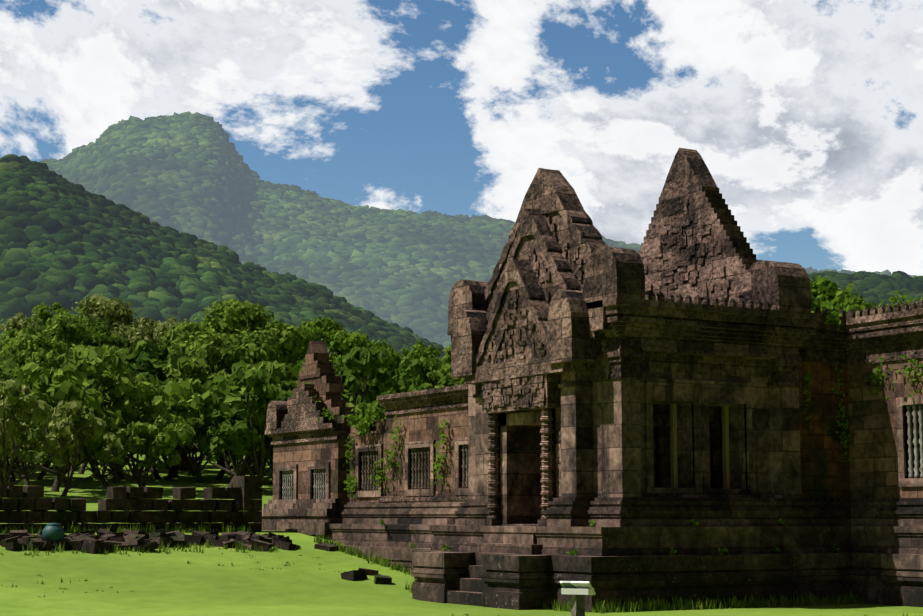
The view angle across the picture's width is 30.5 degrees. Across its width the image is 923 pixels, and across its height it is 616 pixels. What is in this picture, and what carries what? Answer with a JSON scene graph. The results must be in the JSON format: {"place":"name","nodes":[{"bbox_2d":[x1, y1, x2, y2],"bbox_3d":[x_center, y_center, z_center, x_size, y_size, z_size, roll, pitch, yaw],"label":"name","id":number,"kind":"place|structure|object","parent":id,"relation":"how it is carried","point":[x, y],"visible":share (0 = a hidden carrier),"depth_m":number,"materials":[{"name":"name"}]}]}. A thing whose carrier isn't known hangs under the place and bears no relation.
{"place":"outdoors","nodes":[
{"label":"outdoors","id":0,"kind":"place"},
{"bbox_2d":[151,316,189,344],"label":"tree","id":1,"kind":"object","parent":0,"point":[160,333],"visible":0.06,"depth_m":146.93,"materials":[{"name":"green plant"}]},
{"bbox_2d":[346,402,368,420],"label":"tree","id":2,"kind":"object","parent":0,"point":[360,406],"depth_m":74.21,"materials":[{"name":"green plant"}]},
{"bbox_2d":[360,400,386,421],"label":"tree","id":3,"kind":"object","parent":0,"point":[382,409],"depth_m":76.25,"materials":[{"name":"green plant"}]},
{"bbox_2d":[376,357,452,418],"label":"tree","id":4,"kind":"object","parent":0,"point":[421,369],"depth_m":110.13,"materials":[{"name":"green plant"}]},
{"bbox_2d":[417,364,463,388],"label":"tree","id":5,"kind":"object","parent":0,"point":[445,370],"depth_m":109.73,"materials":[{"name":"green plant"}]},
{"bbox_2d":[0,449,922,615],"bbox_3d":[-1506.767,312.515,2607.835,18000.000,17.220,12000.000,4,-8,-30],"label":"ground","id":6,"kind":"structure","parent":0,"point":[173,583],"depth_m":37.58,"materials":[{"name":"green plant"}]},
{"bbox_2d":[0,360,17,368],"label":"tree","id":7,"kind":"object","parent":6,"relation":"on","point":[9,363],"depth_m":85.79,"materials":[{"name":"green plant"}]},
{"bbox_2d":[3,366,20,374],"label":"tree","id":8,"kind":"object","parent":6,"relation":"on","point":[8,369],"depth_m":74.81,"materials":[{"name":"green plant"}]},
{"bbox_2d":[0,366,42,480],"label":"tree","id":9,"kind":"object","parent":6,"relation":"on","point":[4,376],"depth_m":70.29,"materials":[{"name":"green plant"}]},
{"bbox_2d":[0,311,44,352],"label":"tree","id":10,"kind":"object","parent":6,"relation":"on","point":[15,323],"depth_m":126.97,"materials":[{"name":"green plant"}]},
{"bbox_2d":[0,369,45,481],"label":"tree","id":11,"kind":"object","parent":6,"relation":"on","point":[12,478],"depth_m":71.64,"materials":[{"name":"plant"}]},
{"bbox_2d":[7,455,40,479],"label":"tree","id":12,"kind":"object","parent":6,"relation":"on","point":[16,461],"depth_m":73.36,"materials":[{"name":"green plant"}]},
{"bbox_2d":[0,391,50,485],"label":"tree","id":13,"kind":"object","parent":6,"relation":"on","point":[24,470],"depth_m":69.32,"materials":[{"name":"green plant"}]},
{"bbox_2d":[0,302,75,350],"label":"tree","id":14,"kind":"object","parent":6,"relation":"on","point":[44,315],"depth_m":139.10,"materials":[{"name":"green plant"}]},
{"bbox_2d":[21,347,60,388],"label":"tree","id":15,"kind":"object","parent":6,"relation":"on","point":[48,360],"depth_m":92.38,"materials":[{"name":"green plant"}]},
{"bbox_2d":[0,379,84,485],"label":"tree","id":16,"kind":"object","parent":6,"relation":"on","point":[18,398],"depth_m":60.86,"materials":[{"name":"green plant"}]},
{"bbox_2d":[32,442,53,478],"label":"tree","id":17,"kind":"object","parent":6,"relation":"on","point":[42,473],"depth_m":74.28,"materials":[{"name":"brown plant"}]},
{"bbox_2d":[0,311,94,367],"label":"tree","id":18,"kind":"object","parent":6,"relation":"on","point":[20,345],"depth_m":116.51,"materials":[{"name":"green plant"}]},
{"bbox_2d":[42,523,64,549],"bbox_3d":[-9.971,5.639,41.398,0.664,0.777,0.687,4,-8,-30],"label":"jar","id":19,"kind":"object","parent":6,"relation":"on","point":[53,531],"visible":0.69,"depth_m":41.24,"materials":[{"name":"teal ceramic"}]},
{"bbox_2d":[0,348,125,491],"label":"tree","id":20,"kind":"object","parent":6,"relation":"on","point":[69,382],"depth_m":65.72,"materials":[{"name":"green plant"}]},
{"bbox_2d":[14,344,130,479],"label":"tree","id":21,"kind":"object","parent":6,"relation":"on","point":[63,360],"depth_m":72.67,"materials":[{"name":"green plant"}]},
{"bbox_2d":[20,400,129,495],"bbox_3d":[-14.493,5.434,63.286,3.814,3.913,3.792,-5,-8,34],"label":"tree","id":22,"kind":"object","parent":6,"relation":"on","point":[80,416],"depth_m":62.78,"materials":[{"name":"green plant"}]},
{"bbox_2d":[84,448,97,477],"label":"tree","id":23,"kind":"object","parent":6,"relation":"on","point":[92,468],"visible":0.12,"depth_m":76.54,"materials":[{"name":"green plant"}]},
{"bbox_2d":[78,367,106,473],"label":"tree","id":24,"kind":"object","parent":6,"relation":"on","point":[82,468],"depth_m":80.20,"materials":[{"name":"plant"}]},
{"bbox_2d":[97,344,129,463],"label":"tree","id":25,"kind":"object","parent":6,"relation":"on","point":[105,347],"depth_m":91.69,"materials":[{"name":"green plant"}]},
{"bbox_2d":[81,410,151,488],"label":"tree","id":26,"kind":"object","parent":6,"relation":"on","point":[99,476],"depth_m":69.05,"materials":[{"name":"plant"}]},
{"bbox_2d":[84,375,149,482],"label":"tree","id":27,"kind":"object","parent":6,"relation":"on","point":[116,477],"depth_m":73.63,"materials":[{"name":"plant"}]},
{"bbox_2d":[71,294,164,350],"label":"tree","id":28,"kind":"object","parent":6,"relation":"on","point":[114,313],"depth_m":147.75,"materials":[{"name":"green plant"}]},
{"bbox_2d":[0,476,261,536],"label":"ruined wall","id":29,"kind":"structure","parent":6,"relation":"on","point":[188,509],"depth_m":46.23,"materials":[{"name":"brown stone"}]},
{"bbox_2d":[109,365,155,478],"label":"tree","id":30,"kind":"object","parent":6,"relation":"on","point":[121,475],"depth_m":77.06,"materials":[{"name":"plant"}]},
{"bbox_2d":[94,412,181,486],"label":"tree","id":31,"kind":"object","parent":6,"relation":"on","point":[146,429],"depth_m":66.16,"materials":[{"name":"green plant"}]},
{"bbox_2d":[80,368,203,486],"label":"tree","id":32,"kind":"object","parent":6,"relation":"on","point":[125,393],"depth_m":67.70,"materials":[{"name":"green plant"}]},
{"bbox_2d":[119,340,213,478],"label":"tree","id":33,"kind":"object","parent":6,"relation":"on","point":[147,360],"depth_m":78.64,"materials":[{"name":"green plant"}]},
{"bbox_2d":[158,376,193,477],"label":"tree","id":34,"kind":"object","parent":6,"relation":"on","point":[169,468],"depth_m":80.22,"materials":[{"name":"plant"}]},
{"bbox_2d":[135,356,223,479],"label":"tree","id":35,"kind":"object","parent":6,"relation":"on","point":[188,367],"depth_m":77.07,"materials":[{"name":"green plant"}]},
{"bbox_2d":[162,321,208,450],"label":"tree","id":36,"kind":"object","parent":6,"relation":"on","point":[182,331],"depth_m":119.29,"materials":[{"name":"green plant"}]},
{"bbox_2d":[166,376,204,475],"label":"tree","id":37,"kind":"object","parent":6,"relation":"on","point":[187,460],"depth_m":82.57,"materials":[{"name":"plant"}]},
{"bbox_2d":[168,335,212,470],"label":"tree","id":38,"kind":"object","parent":6,"relation":"on","point":[177,347],"depth_m":87.60,"materials":[{"name":"green plant"}]},
{"bbox_2d":[167,378,215,482],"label":"tree","id":39,"kind":"object","parent":6,"relation":"on","point":[195,464],"depth_m":76.57,"materials":[{"name":"plant"}]},
{"bbox_2d":[0,528,391,584],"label":"rubble blocks","id":40,"kind":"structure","parent":6,"relation":"on","point":[102,540],"depth_m":42.55,"materials":[{"name":"brown stone"}]},
{"bbox_2d":[167,332,236,468],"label":"tree","id":41,"kind":"object","parent":6,"relation":"on","point":[185,349],"depth_m":91.45,"materials":[{"name":"green plant"}]},
{"bbox_2d":[196,400,272,478],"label":"tree","id":42,"kind":"object","parent":6,"relation":"on","point":[213,455],"depth_m":72.25,"materials":[{"name":"green plant"}]},
{"bbox_2d":[176,360,296,487],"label":"tree","id":43,"kind":"object","parent":6,"relation":"on","point":[220,390],"depth_m":70.78,"materials":[{"name":"green plant"}]},
{"bbox_2d":[195,362,279,480],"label":"tree","id":44,"kind":"object","parent":6,"relation":"on","point":[241,365],"depth_m":78.29,"materials":[{"name":"green plant"}]},
{"bbox_2d":[196,391,280,475],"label":"tree","id":45,"kind":"object","parent":6,"relation":"on","point":[252,468],"depth_m":77.93,"materials":[{"name":"plant"}]},
{"bbox_2d":[195,368,292,487],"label":"tree","id":46,"kind":"object","parent":6,"relation":"on","point":[261,385],"depth_m":69.12,"materials":[{"name":"green plant"}]},
{"bbox_2d":[181,297,317,471],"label":"tree","id":47,"kind":"object","parent":6,"relation":"on","point":[259,337],"depth_m":86.61,"materials":[{"name":"green plant"}]},
{"bbox_2d":[264,450,272,483],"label":"tree","id":48,"kind":"object","parent":6,"relation":"on","point":[271,482],"depth_m":77.37,"materials":[{"name":"green plant"}]},
{"bbox_2d":[279,346,396,406],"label":"tree","id":49,"kind":"object","parent":6,"relation":"on","point":[356,360],"depth_m":78.65,"materials":[{"name":"green plant"}]},
{"bbox_2d":[291,316,399,393],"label":"tree","id":50,"kind":"object","parent":6,"relation":"on","point":[340,342],"depth_m":126.44,"materials":[{"name":"green plant"}]},
{"bbox_2d":[362,366,401,401],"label":"tree","id":51,"kind":"object","parent":6,"relation":"on","point":[371,378],"depth_m":127.19,"materials":[{"name":"green plant"}]},
{"bbox_2d":[388,351,443,392],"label":"tree","id":52,"kind":"object","parent":6,"relation":"on","point":[398,358],"depth_m":128.06,"materials":[{"name":"green plant"}]},
{"bbox_2d":[391,340,444,372],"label":"tree","id":53,"kind":"object","parent":6,"relation":"on","point":[420,350],"depth_m":153.88,"materials":[{"name":"green plant"}]},
{"bbox_2d":[0,521,919,615],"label":"grass tufts","id":54,"kind":"object","parent":6,"relation":"on","point":[654,605],"visible":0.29,"depth_m":35.82,"materials":[{"name":"green plant"}]},
{"bbox_2d":[571,594,584,615],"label":"sign post","id":55,"kind":"object","parent":6,"relation":"on","point":[577,605],"visible":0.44,"depth_m":29.45,"materials":[{"name":"grey metal"}]},
{"bbox_2d":[560,581,595,594],"bbox_3d":[2.027,4.882,29.543,0.332,0.247,0.540,15,-16,-64],"label":"sign board","id":56,"kind":"object","parent":55,"relation":"on","point":[577,584],"visible":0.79,"depth_m":29.45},
{"bbox_2d":[561,588,593,594],"bbox_3d":[2.027,4.936,29.537,0.300,0.100,0.500,15,-16,-64],"label":"sign","id":57,"kind":"object","parent":56,"relation":"attached to","point":[580,591],"visible":0.79,"depth_m":29.41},
{"bbox_2d":[262,497,922,611],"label":"temple base","id":58,"kind":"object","parent":6,"relation":"on","point":[623,546],"depth_m":35.24,"materials":[{"name":"brown stone"}]},
{"bbox_2d":[277,352,922,525],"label":"temple sandstone","id":59,"kind":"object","parent":58,"relation":"on","point":[614,443],"visible":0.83,"depth_m":36.11,"materials":[{"name":"brown stone"}]},
{"bbox_2d":[669,404,729,488],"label":"window mullions","id":60,"kind":"object","parent":59,"relation":"in","point":[673,448],"visible":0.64,"depth_m":36.12,"materials":[{"name":"brown stone"}]},
{"bbox_2d":[265,148,922,501],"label":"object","id":61,"kind":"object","parent":6,"relation":"on","point":[552,307],"visible":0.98,"depth_m":36.63,"materials":[{"name":"brown stone"}]},
{"bbox_2d":[361,444,467,490],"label":"barred windows","id":62,"kind":"structure","parent":61,"relation":"attached to","point":[420,468],"depth_m":43.60,"materials":[{"name":"grey stone"}]},
{"bbox_2d":[273,341,922,536],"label":"temple wall","id":63,"kind":"structure","parent":61,"relation":"attached to","point":[873,447],"depth_m":42.33,"materials":[{"name":"brown stone"}]},
{"bbox_2d":[282,404,922,498],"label":"barred windows","id":64,"kind":"structure","parent":61,"relation":"on","point":[319,486],"depth_m":35.87,"materials":[{"name":"stone"}]},
{"bbox_2d":[283,290,922,555],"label":"wall plants","id":65,"kind":"object","parent":61,"relation":"on","point":[369,412],"depth_m":38.19,"materials":[{"name":"green plant"}]},
{"bbox_2d":[809,275,867,311],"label":"tree","id":66,"kind":"object","parent":6,"relation":"on","point":[823,290],"depth_m":80.65,"materials":[{"name":"green plant"}]},
{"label":"tree trunk and branches","id":67,"kind":"object","parent":6,"relation":"on","visible":0},
{"bbox_2d":[361,394,376,403],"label":"tree","id":68,"kind":"object","parent":67,"relation":"on","point":[371,398],"depth_m":127.26,"materials":[{"name":"green plant"}]},
{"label":"tree trunk and branches","id":69,"kind":"object","parent":6,"relation":"on","visible":0},
{"bbox_2d":[408,383,430,391],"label":"tree","id":70,"kind":"object","parent":69,"relation":"attached to","point":[424,386],"visible":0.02,"depth_m":108.12,"materials":[{"name":"green plant"}]},
{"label":"tree trunk and branches","id":71,"kind":"object","parent":6,"relation":"on","visible":0},
{"bbox_2d":[248,435,272,459],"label":"tree","id":72,"kind":"object","parent":71,"relation":"attached to","point":[259,451],"depth_m":73.82,"materials":[{"name":"green plant"}]},
{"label":"tree trunk and branches","id":73,"kind":"object","parent":6,"relation":"on","visible":0},
{"bbox_2d":[283,354,360,400],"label":"tree","id":74,"kind":"object","parent":73,"relation":"on","point":[337,364],"visible":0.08,"depth_m":84.45,"materials":[{"name":"green plant"}]},
{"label":"tree trunk and branches","id":75,"kind":"object","parent":6,"relation":"on","visible":0},
{"bbox_2d":[810,291,875,317],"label":"tree","id":76,"kind":"object","parent":75,"relation":"on","point":[843,302],"depth_m":72.52,"materials":[{"name":"green plant"}]},
{"bbox_2d":[0,0,922,275],"label":"sky","id":77,"kind":"structure","parent":0,"point":[805,116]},
{"bbox_2d":[39,111,916,347],"bbox_3d":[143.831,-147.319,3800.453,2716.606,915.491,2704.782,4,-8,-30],"label":"forested mountain","id":78,"kind":"structure","parent":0,"point":[189,172],"depth_m":3585.76,"materials":[{"name":"green plant"}]},
{"bbox_2d":[799,361,850,498],"bbox_3d":[7.729,3.005,37.375,1.650,3.570,0.800,4,-8,-30],"label":"wall panel","id":79,"kind":"object","parent":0,"point":[825,471],"visible":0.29,"depth_m":37.06,"materials":[{"name":"brown stone"}]},
{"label":"mountain","id":80,"kind":"structure","parent":0,"visible":0},
{"bbox_2d":[807,271,922,311],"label":"hill crowns","id":81,"kind":"object","parent":80,"relation":"on","point":[882,287],"visible":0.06,"depth_m":845.09,"materials":[{"name":"green plant"}]},
{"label":"tree trunk and branches","id":82,"kind":"object","parent":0,"visible":0},
{"bbox_2d":[412,344,463,381],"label":"tree","id":83,"kind":"object","parent":82,"relation":"on","point":[447,359],"visible":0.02,"depth_m":134.85,"materials":[{"name":"green plant"}]},
{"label":"tree trunk and branches","id":84,"kind":"object","parent":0,"visible":0},
{"bbox_2d":[67,317,127,347],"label":"tree","id":85,"kind":"object","parent":84,"relation":"on","point":[101,335],"visible":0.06,"depth_m":127.88,"materials":[{"name":"green plant"}]},
{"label":"tree trunk and branches","id":86,"kind":"object","parent":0,"visible":0},
{"bbox_2d":[188,316,242,343],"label":"tree","id":87,"kind":"object","parent":86,"relation":"on","point":[207,325],"depth_m":130.25,"materials":[{"name":"green plant"}]},
{"bbox_3d":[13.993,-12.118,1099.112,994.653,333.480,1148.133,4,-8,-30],"label":"mountain","id":88,"kind":"structure","parent":0,"visible":0},
{"bbox_2d":[0,154,444,364],"bbox_3d":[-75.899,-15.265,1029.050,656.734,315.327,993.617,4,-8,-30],"label":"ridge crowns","id":89,"kind":"object","parent":88,"relation":"on","point":[65,243],"visible":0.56,"depth_m":981.94,"materials":[{"name":"green plant"}]},
{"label":"tree trunk and branches","id":90,"kind":"object","parent":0,"visible":0},
{"bbox_2d":[1,353,17,366],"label":"tree","id":91,"kind":"object","parent":90,"relation":"on","point":[11,358],"visible":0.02,"depth_m":97.07,"materials":[{"name":"green plant"}]}
]}

